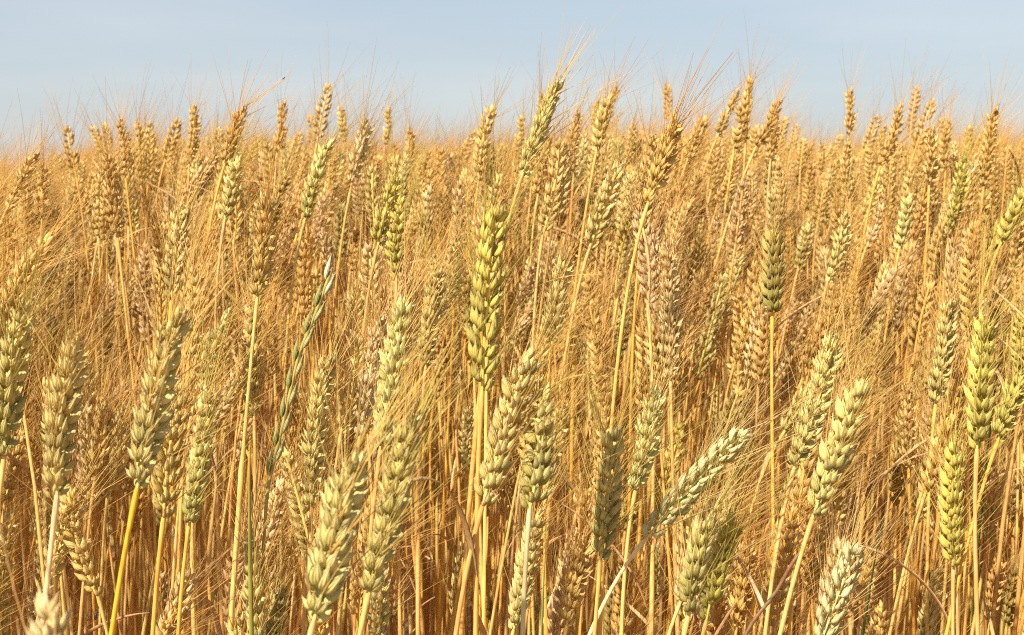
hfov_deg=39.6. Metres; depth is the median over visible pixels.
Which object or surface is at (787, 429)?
wheat plant
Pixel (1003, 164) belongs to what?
wheat plant
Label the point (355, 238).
wheat plant
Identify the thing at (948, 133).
wheat plant
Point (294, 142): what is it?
wheat plant
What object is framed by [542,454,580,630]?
wheat plant
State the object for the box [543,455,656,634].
wheat plant
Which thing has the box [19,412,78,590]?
wheat plant
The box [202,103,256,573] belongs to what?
wheat plant
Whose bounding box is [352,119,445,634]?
wheat plant
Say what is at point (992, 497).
wheat plant
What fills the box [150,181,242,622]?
wheat plant
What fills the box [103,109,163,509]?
wheat plant
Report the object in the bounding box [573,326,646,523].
wheat plant
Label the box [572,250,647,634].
wheat plant
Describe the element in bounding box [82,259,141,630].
wheat plant
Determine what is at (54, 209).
wheat plant
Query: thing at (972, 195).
wheat plant
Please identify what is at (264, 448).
wheat plant
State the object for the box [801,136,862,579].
wheat plant
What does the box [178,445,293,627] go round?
wheat plant
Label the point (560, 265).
wheat plant
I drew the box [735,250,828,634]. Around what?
wheat plant
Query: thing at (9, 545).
wheat plant
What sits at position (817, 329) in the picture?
wheat plant
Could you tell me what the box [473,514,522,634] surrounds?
wheat plant
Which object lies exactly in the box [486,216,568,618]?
wheat plant
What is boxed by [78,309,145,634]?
wheat plant
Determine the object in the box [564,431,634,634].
wheat plant
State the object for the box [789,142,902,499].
wheat plant
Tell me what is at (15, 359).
wheat plant
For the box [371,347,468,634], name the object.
wheat plant
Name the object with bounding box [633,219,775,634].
wheat plant
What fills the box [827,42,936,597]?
wheat plant
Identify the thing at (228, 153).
wheat plant
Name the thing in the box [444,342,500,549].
wheat plant
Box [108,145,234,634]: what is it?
wheat plant
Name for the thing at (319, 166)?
wheat plant
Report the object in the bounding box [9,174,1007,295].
distant wheat
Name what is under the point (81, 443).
wheat plant
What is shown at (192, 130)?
wheat plant
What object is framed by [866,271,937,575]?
wheat plant
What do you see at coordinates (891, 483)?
wheat plant
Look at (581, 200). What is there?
wheat plant
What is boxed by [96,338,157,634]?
wheat plant
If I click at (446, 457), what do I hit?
wheat plant
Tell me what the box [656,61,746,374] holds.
wheat plant
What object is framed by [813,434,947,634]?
wheat plant
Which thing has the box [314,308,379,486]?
wheat plant
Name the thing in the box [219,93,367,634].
wheat plant
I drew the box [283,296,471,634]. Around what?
wheat plant
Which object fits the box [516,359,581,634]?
wheat plant
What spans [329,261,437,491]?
wheat plant
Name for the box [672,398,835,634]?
wheat plant
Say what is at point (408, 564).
wheat plant
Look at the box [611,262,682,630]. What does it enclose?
wheat plant
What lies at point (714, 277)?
wheat plant
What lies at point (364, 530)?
wheat plant
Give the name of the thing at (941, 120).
wheat plant
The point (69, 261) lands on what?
wheat plant
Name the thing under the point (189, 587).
wheat plant
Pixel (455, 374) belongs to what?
wheat plant
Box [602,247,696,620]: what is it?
wheat plant
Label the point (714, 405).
wheat plant
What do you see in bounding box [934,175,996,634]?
wheat plant
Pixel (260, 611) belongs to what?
wheat plant
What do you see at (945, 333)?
wheat plant
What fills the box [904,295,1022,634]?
wheat plant
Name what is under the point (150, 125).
wheat plant
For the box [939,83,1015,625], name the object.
wheat plant
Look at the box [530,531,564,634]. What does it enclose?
wheat plant
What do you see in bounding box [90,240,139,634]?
wheat plant
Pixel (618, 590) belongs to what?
wheat plant
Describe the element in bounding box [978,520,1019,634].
wheat plant
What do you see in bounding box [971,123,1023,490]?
wheat plant
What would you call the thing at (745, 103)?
wheat plant
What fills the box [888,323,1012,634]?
wheat plant
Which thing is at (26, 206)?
wheat plant
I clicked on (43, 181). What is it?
wheat plant
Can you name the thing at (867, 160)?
wheat plant
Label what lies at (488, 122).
wheat plant
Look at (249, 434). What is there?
wheat plant
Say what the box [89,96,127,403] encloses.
wheat plant
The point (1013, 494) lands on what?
wheat plant
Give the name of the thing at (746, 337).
wheat plant
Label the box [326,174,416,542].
wheat plant
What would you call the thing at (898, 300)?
wheat plant
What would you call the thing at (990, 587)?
wheat plant
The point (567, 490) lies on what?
wheat plant
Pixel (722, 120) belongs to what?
wheat plant
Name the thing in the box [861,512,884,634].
grass blade
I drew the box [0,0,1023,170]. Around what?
sky
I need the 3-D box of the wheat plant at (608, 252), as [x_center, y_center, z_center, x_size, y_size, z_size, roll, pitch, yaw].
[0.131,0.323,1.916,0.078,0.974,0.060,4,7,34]
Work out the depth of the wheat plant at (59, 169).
2.50 m
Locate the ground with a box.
[22,296,1000,634]
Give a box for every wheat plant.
[0,88,76,226]
[0,110,68,471]
[0,123,57,634]
[0,158,66,273]
[0,158,141,332]
[0,167,100,508]
[0,354,56,533]
[0,427,71,634]
[0,432,46,633]
[4,177,184,625]
[7,411,128,634]
[11,303,81,634]
[15,185,94,619]
[18,513,34,603]
[19,353,56,634]
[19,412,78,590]
[22,329,111,634]
[31,113,79,618]
[34,142,102,343]
[34,429,132,622]
[36,255,95,595]
[37,123,83,305]
[41,78,110,596]
[49,333,140,634]
[51,209,94,377]
[57,124,105,352]
[61,58,169,566]
[64,583,112,634]
[68,263,108,349]
[72,130,134,634]
[73,97,147,492]
[77,83,157,623]
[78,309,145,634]
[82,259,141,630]
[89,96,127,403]
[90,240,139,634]
[94,69,165,579]
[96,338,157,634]
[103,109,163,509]
[104,244,282,634]
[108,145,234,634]
[108,168,281,634]
[109,239,170,589]
[113,514,203,634]
[120,89,271,634]
[122,190,170,634]
[125,193,207,634]
[127,147,259,604]
[134,84,174,351]
[141,284,308,634]
[144,62,209,567]
[149,111,234,634]
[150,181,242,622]
[152,469,172,552]
[155,210,254,634]
[157,488,273,634]
[158,119,204,322]
[167,142,241,634]
[170,263,286,608]
[172,51,230,612]
[176,299,273,634]
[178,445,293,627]
[180,46,292,562]
[190,234,309,634]
[191,86,400,634]
[196,404,279,609]
[197,539,245,609]
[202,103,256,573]
[205,335,294,634]
[205,449,262,586]
[208,217,310,537]
[210,414,305,634]
[211,421,303,616]
[213,88,301,633]
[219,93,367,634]
[223,122,321,603]
[224,376,354,634]
[233,406,354,629]
[235,196,256,541]
[240,102,275,294]
[240,221,324,622]
[257,484,324,634]
[258,412,279,484]
[268,92,325,403]
[271,52,303,462]
[271,292,309,625]
[273,321,345,569]
[275,24,363,586]
[277,144,353,634]
[281,258,391,634]
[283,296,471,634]
[299,94,326,383]
[303,175,353,410]
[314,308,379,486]
[316,70,369,333]
[317,291,352,625]
[318,39,410,527]
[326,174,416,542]
[326,234,419,634]
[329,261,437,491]
[330,151,378,632]
[330,199,477,634]
[336,227,442,634]
[342,188,374,379]
[345,97,454,634]
[346,117,443,634]
[348,206,431,630]
[350,104,404,311]
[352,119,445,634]
[352,489,445,634]
[356,417,443,622]
[357,271,526,634]
[358,91,414,618]
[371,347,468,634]
[372,63,414,484]
[373,76,587,634]
[382,75,440,577]
[389,199,482,634]
[389,519,447,634]
[398,135,465,626]
[398,205,451,634]
[425,107,499,634]
[428,127,462,634]
[428,283,502,634]
[431,169,495,634]
[431,477,508,632]
[433,127,508,522]
[438,327,461,558]
[439,120,503,634]
[443,196,538,631]
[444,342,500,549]
[447,229,641,634]
[459,2,630,634]
[467,61,542,604]
[468,411,624,634]
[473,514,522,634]
[483,272,573,414]
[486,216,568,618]
[486,257,634,634]
[488,394,522,634]
[506,164,540,571]
[508,69,541,371]
[514,205,595,623]
[516,169,548,526]
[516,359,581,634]
[524,193,579,632]
[525,57,612,616]
[525,309,642,633]
[528,48,568,239]
[528,72,584,596]
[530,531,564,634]
[534,174,613,634]
[534,232,630,610]
[539,86,687,632]
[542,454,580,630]
[543,442,654,634]
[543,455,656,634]
[546,312,715,634]
[547,39,659,603]
[551,428,583,609]
[555,52,616,619]
[555,122,695,634]
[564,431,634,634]
[565,44,646,533]
[567,170,598,446]
[569,105,623,634]
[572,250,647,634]
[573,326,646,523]
[574,250,677,629]
[575,158,694,634]
[581,225,642,634]
[587,68,619,128]
[587,318,860,634]
[587,515,671,634]
[588,207,616,577]
[595,479,685,634]
[596,408,674,565]
[597,13,750,634]
[602,130,656,573]
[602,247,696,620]
[609,76,713,634]
[610,351,637,565]
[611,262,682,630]
[615,279,731,634]
[619,84,663,459]
[622,168,729,633]
[627,402,769,634]
[631,357,740,617]
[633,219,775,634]
[637,507,673,627]
[641,210,757,630]
[645,58,813,634]
[653,48,687,446]
[654,142,730,377]
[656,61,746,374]
[658,61,775,489]
[667,400,799,634]
[670,247,747,623]
[671,226,726,633]
[672,263,736,633]
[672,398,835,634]
[683,183,743,524]
[684,122,755,491]
[685,50,785,548]
[685,396,818,634]
[688,127,731,613]
[692,99,740,634]
[702,356,730,502]
[703,91,782,606]
[703,128,788,456]
[705,313,798,503]
[718,200,815,450]
[723,8,791,589]
[726,296,885,634]
[727,435,788,634]
[728,190,789,610]
[733,140,864,627]
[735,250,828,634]
[738,84,816,634]
[739,406,798,634]
[740,396,867,634]
[744,240,850,632]
[746,347,877,627]
[749,171,844,524]
[752,234,909,616]
[752,449,857,634]
[756,300,848,634]
[763,223,907,634]
[764,55,822,579]
[764,402,869,634]
[768,98,818,402]
[778,261,943,634]
[782,185,813,481]
[784,454,895,634]
[787,119,861,358]
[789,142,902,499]
[790,108,828,381]
[795,64,909,634]
[796,108,842,609]
[799,465,913,633]
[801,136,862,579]
[804,224,944,634]
[806,327,883,634]
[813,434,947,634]
[814,310,910,634]
[820,154,924,605]
[826,95,873,632]
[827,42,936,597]
[832,485,937,625]
[838,407,899,634]
[839,37,879,634]
[851,488,949,634]
[852,530,925,634]
[855,139,948,587]
[856,91,898,514]
[858,199,900,366]
[861,105,933,603]
[861,120,896,618]
[865,194,936,607]
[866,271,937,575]
[878,355,1023,634]
[879,330,938,634]
[880,109,973,631]
[880,296,937,634]
[881,214,964,600]
[881,279,997,555]
[885,110,952,509]
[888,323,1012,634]
[890,483,1005,634]
[891,65,976,580]
[892,350,1001,632]
[898,41,948,148]
[903,63,990,634]
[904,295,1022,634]
[905,227,945,571]
[908,163,1020,634]
[911,488,963,572]
[913,218,1017,634]
[915,82,965,391]
[923,87,988,580]
[930,148,1023,570]
[930,190,1023,634]
[932,78,977,321]
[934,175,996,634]
[936,112,1023,507]
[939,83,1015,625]
[944,167,1015,627]
[944,303,1023,634]
[955,114,1023,624]
[961,420,1022,634]
[964,45,1020,538]
[967,317,1012,629]
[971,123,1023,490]
[977,480,1023,634]
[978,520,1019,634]
[979,416,1023,634]
[987,168,1023,591]
[993,261,1023,619]
[1002,431,1023,608]
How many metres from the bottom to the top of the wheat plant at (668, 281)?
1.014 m
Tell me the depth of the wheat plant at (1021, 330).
1.41 m
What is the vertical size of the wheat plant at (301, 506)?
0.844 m
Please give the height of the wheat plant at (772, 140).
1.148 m
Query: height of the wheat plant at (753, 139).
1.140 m
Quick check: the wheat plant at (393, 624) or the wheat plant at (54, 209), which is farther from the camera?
the wheat plant at (54, 209)
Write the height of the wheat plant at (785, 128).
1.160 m
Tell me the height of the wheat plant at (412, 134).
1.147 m
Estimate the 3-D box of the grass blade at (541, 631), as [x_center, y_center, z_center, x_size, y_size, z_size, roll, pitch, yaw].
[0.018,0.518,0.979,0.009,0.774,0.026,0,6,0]
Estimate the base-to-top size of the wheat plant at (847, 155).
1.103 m
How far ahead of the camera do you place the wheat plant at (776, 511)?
1.37 m
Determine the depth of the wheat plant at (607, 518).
0.86 m
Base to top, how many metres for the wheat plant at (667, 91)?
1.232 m
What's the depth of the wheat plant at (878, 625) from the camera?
1.25 m
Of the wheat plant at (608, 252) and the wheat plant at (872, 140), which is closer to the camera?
the wheat plant at (608, 252)
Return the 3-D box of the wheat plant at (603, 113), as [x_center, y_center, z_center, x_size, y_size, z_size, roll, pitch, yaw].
[0.083,0.288,1.461,0.135,1.134,0.087,0,6,0]
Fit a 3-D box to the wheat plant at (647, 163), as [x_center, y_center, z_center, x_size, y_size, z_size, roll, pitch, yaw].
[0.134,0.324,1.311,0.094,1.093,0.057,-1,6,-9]
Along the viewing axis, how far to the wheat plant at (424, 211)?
1.54 m
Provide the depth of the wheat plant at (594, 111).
2.50 m
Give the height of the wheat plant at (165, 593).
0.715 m
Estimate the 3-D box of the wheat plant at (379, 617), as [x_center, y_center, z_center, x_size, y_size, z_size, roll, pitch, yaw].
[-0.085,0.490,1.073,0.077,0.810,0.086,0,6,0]
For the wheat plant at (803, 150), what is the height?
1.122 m
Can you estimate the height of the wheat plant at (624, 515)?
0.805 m
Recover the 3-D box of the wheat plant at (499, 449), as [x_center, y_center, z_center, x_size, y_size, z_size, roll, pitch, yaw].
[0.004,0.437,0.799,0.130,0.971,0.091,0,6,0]
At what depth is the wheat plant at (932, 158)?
1.50 m
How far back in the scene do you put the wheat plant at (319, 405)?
1.02 m
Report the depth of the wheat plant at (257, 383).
1.12 m
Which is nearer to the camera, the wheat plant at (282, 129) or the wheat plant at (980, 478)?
the wheat plant at (980, 478)
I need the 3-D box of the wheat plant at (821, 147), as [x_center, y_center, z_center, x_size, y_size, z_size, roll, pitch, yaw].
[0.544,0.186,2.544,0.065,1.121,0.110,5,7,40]
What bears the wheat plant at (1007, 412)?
on the ground
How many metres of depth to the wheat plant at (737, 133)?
1.73 m
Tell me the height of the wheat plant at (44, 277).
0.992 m
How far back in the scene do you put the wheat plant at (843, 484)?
1.08 m
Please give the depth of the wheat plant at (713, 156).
2.04 m
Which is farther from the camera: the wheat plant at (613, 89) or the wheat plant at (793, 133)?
the wheat plant at (793, 133)
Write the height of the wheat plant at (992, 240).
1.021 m
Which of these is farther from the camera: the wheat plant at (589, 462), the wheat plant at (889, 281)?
the wheat plant at (889, 281)
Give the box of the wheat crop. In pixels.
[0,73,1023,634]
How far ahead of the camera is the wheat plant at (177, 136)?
2.04 m
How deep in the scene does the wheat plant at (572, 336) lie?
1.50 m
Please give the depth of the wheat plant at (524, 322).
1.63 m
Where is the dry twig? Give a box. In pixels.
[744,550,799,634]
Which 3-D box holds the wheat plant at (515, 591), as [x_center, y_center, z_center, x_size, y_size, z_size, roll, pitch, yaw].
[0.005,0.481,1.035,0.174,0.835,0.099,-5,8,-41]
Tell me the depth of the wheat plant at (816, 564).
1.10 m
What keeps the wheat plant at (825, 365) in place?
on the ground
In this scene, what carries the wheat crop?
on the ground
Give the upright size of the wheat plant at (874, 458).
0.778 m
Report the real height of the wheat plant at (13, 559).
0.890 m
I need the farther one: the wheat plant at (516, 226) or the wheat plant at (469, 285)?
the wheat plant at (516, 226)
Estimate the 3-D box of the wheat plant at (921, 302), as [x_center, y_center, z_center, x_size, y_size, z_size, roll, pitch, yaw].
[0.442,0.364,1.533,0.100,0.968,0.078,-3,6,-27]
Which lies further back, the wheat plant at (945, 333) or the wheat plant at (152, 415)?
the wheat plant at (945, 333)
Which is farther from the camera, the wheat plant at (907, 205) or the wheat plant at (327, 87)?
the wheat plant at (327, 87)
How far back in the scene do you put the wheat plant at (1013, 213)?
1.25 m
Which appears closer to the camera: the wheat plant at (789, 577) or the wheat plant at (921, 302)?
the wheat plant at (789, 577)
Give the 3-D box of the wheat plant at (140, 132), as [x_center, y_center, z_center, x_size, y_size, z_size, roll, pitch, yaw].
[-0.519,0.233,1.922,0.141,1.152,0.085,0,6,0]
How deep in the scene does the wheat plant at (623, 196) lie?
1.60 m
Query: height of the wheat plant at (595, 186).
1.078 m
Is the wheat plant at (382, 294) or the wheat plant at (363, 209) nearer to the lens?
the wheat plant at (382, 294)
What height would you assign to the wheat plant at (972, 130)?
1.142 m
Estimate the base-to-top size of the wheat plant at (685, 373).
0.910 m
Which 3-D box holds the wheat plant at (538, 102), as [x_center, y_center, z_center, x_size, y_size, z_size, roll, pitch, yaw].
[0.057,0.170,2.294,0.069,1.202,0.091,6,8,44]
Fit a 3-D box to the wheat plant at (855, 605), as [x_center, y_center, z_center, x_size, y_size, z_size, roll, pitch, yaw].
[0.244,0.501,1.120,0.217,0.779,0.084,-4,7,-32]
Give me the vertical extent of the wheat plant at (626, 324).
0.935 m
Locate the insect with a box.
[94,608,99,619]
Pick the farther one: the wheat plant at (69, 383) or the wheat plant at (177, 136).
the wheat plant at (177, 136)
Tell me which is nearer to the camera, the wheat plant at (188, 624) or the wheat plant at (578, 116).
the wheat plant at (188, 624)
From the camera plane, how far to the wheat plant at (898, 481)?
1.30 m
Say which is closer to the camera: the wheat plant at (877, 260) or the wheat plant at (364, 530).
the wheat plant at (364, 530)
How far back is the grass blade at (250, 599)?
0.93 m
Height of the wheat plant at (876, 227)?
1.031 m
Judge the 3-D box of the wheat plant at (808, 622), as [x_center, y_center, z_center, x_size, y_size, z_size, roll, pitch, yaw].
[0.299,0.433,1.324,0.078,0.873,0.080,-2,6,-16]
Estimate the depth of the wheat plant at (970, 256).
1.19 m
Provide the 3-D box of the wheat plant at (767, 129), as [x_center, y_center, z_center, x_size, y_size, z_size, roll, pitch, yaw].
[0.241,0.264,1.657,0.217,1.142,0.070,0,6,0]
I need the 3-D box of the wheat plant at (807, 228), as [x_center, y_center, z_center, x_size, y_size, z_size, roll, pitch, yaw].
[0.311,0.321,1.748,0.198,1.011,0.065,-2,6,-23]
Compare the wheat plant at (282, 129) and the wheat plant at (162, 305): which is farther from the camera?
the wheat plant at (282, 129)
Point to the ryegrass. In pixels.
(318, 298)
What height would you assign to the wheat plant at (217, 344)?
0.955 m
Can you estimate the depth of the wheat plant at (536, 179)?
1.66 m
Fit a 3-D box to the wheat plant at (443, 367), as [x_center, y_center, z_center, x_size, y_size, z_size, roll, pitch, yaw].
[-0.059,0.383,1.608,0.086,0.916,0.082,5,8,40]
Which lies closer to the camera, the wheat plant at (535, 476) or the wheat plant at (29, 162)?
the wheat plant at (535, 476)
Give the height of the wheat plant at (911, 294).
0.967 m
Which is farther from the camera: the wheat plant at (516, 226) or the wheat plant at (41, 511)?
the wheat plant at (516, 226)
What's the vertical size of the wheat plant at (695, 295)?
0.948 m
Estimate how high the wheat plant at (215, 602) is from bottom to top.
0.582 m
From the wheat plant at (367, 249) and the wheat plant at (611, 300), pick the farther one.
the wheat plant at (611, 300)
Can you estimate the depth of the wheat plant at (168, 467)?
0.80 m
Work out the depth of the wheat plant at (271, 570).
1.16 m
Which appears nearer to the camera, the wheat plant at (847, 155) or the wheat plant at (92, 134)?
the wheat plant at (847, 155)
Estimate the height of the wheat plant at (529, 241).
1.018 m
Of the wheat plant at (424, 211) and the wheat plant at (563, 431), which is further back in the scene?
the wheat plant at (424, 211)
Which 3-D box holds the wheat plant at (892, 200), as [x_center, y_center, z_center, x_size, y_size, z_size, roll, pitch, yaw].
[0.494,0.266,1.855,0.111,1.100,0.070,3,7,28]
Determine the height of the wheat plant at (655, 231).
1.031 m
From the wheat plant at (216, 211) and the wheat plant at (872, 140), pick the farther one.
the wheat plant at (872, 140)
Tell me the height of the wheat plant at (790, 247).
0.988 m
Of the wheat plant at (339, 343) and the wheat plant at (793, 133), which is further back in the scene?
the wheat plant at (793, 133)
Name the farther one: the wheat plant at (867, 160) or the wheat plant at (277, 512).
the wheat plant at (867, 160)
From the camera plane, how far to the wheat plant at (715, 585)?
0.93 m
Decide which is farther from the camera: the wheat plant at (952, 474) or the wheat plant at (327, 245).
the wheat plant at (327, 245)
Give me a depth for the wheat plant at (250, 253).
1.61 m
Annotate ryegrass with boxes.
[261,254,336,593]
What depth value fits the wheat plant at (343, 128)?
2.25 m
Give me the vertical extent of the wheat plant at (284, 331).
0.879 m
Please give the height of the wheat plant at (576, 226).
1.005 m
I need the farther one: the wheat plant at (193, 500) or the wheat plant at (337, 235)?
the wheat plant at (337, 235)
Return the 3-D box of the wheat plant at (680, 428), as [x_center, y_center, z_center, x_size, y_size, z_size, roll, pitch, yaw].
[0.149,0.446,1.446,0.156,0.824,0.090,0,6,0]
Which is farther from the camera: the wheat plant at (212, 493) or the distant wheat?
the distant wheat
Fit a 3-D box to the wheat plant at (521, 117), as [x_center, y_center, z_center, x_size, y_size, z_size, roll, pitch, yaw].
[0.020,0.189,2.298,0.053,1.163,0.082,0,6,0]
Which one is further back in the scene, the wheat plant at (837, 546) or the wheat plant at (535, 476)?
the wheat plant at (837, 546)
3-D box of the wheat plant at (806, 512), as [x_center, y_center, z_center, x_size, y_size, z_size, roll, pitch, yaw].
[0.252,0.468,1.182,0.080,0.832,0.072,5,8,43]
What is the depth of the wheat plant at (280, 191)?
1.50 m
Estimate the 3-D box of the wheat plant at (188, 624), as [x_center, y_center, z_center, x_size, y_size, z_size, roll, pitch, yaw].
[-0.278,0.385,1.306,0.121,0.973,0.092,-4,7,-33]
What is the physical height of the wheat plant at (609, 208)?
1.087 m
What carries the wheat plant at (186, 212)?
on the ground
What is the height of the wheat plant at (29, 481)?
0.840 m
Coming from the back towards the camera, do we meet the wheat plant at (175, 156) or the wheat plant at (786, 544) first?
the wheat plant at (175, 156)
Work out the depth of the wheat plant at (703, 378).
1.59 m
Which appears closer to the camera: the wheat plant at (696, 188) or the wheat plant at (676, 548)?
the wheat plant at (676, 548)
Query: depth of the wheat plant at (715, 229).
1.87 m
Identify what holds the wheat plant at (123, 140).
on the ground
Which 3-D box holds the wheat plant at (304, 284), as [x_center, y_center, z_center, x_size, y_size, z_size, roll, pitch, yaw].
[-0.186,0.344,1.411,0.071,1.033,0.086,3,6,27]
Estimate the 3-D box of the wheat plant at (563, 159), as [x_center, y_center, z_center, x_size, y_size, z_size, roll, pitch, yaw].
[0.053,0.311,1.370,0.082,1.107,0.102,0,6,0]
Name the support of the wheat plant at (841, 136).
on the ground
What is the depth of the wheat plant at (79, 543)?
1.00 m
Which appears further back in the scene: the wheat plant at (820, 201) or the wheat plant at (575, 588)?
the wheat plant at (820, 201)
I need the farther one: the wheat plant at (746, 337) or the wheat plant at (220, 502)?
the wheat plant at (220, 502)
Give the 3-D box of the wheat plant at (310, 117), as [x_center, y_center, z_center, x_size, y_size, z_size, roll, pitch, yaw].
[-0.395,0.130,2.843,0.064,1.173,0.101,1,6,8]
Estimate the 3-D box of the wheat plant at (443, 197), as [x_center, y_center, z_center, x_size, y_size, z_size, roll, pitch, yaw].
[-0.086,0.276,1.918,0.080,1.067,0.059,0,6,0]
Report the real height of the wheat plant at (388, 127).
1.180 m
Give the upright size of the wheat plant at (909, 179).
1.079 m
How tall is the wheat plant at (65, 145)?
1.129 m
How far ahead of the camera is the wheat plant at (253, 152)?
2.50 m
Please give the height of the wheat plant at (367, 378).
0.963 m
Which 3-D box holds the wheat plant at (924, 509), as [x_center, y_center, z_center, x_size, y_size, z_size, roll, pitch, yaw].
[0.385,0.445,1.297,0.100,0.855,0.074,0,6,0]
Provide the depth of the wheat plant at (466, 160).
2.27 m
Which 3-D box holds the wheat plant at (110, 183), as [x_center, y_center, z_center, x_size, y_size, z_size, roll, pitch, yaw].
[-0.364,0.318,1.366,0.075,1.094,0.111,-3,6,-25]
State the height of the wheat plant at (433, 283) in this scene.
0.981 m
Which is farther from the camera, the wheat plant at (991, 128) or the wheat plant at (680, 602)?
the wheat plant at (991, 128)
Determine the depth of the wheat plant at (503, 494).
1.40 m
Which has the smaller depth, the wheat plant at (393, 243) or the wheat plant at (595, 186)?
the wheat plant at (393, 243)
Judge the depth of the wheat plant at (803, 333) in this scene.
1.61 m
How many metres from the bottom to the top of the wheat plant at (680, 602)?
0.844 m
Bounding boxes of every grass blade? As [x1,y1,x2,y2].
[248,447,253,634]
[540,525,546,634]
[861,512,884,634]
[970,329,1008,631]
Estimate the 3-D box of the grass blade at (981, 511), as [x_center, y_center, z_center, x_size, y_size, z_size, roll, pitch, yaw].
[0.422,0.438,1.304,0.012,0.868,0.037,-4,7,-38]
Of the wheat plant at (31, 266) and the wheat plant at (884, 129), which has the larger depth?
the wheat plant at (884, 129)
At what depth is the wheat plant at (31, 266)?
1.02 m
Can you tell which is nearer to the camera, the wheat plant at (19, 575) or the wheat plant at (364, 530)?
the wheat plant at (364, 530)
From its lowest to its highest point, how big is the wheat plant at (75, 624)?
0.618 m
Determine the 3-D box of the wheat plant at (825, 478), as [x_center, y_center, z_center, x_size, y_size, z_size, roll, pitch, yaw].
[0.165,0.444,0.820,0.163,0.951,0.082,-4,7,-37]
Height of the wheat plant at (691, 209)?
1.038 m
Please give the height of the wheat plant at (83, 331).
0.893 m
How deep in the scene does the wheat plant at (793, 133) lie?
2.81 m
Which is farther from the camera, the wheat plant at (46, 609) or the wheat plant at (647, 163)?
the wheat plant at (647, 163)
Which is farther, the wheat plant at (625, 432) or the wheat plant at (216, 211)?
the wheat plant at (625, 432)
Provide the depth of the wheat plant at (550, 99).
1.12 m
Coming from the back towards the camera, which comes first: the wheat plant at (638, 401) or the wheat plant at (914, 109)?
the wheat plant at (914, 109)
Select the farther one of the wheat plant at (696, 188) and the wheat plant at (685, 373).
the wheat plant at (696, 188)
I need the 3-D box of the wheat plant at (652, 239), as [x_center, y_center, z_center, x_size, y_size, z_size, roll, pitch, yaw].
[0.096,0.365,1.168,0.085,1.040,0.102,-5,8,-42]
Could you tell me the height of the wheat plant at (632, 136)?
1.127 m
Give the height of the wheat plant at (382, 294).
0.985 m
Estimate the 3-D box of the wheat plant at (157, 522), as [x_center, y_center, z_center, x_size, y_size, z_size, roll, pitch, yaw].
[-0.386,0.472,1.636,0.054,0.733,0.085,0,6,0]
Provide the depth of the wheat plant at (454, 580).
1.40 m
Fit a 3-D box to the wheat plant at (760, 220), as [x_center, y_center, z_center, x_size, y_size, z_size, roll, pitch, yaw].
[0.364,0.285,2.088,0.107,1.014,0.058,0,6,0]
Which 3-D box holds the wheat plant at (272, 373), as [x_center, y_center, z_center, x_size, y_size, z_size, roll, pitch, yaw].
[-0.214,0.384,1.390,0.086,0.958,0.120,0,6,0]
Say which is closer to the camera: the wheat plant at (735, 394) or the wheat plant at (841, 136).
the wheat plant at (735, 394)
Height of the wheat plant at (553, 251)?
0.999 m
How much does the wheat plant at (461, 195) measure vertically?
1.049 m
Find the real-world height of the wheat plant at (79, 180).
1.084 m
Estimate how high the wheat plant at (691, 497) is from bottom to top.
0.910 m
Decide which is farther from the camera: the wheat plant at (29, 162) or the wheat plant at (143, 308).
the wheat plant at (143, 308)
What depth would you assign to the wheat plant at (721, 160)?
2.04 m
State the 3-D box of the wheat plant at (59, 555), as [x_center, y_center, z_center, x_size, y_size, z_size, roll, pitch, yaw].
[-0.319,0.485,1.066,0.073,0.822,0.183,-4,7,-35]
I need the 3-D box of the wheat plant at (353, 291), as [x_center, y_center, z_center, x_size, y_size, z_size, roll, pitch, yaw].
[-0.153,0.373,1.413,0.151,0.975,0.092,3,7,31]
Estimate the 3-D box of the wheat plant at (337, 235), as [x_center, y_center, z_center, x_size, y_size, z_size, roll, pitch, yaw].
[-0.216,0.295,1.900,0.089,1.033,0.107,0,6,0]
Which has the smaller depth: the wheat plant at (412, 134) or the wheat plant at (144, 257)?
the wheat plant at (144, 257)
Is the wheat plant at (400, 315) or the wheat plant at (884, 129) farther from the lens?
the wheat plant at (884, 129)
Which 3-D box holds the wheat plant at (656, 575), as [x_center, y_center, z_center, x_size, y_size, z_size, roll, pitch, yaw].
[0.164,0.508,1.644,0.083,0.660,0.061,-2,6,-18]
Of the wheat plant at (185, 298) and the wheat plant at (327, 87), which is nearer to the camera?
the wheat plant at (185, 298)
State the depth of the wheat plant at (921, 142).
1.87 m
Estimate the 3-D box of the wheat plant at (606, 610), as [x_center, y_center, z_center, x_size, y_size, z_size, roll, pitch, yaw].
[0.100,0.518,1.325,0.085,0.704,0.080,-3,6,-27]
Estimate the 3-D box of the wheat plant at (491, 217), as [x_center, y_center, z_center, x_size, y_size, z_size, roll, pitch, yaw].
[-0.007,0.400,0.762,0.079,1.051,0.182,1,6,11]
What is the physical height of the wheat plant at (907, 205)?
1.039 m
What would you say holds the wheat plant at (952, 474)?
on the ground
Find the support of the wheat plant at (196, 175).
on the ground
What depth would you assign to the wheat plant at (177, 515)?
1.12 m
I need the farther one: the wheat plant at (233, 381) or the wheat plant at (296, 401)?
the wheat plant at (296, 401)
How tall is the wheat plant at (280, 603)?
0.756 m
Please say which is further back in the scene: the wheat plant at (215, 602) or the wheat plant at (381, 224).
the wheat plant at (215, 602)
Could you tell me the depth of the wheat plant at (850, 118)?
2.04 m
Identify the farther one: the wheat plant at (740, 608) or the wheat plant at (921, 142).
the wheat plant at (921, 142)
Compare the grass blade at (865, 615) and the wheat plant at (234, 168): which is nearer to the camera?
the grass blade at (865, 615)
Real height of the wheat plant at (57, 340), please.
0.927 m
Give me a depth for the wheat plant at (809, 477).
1.06 m

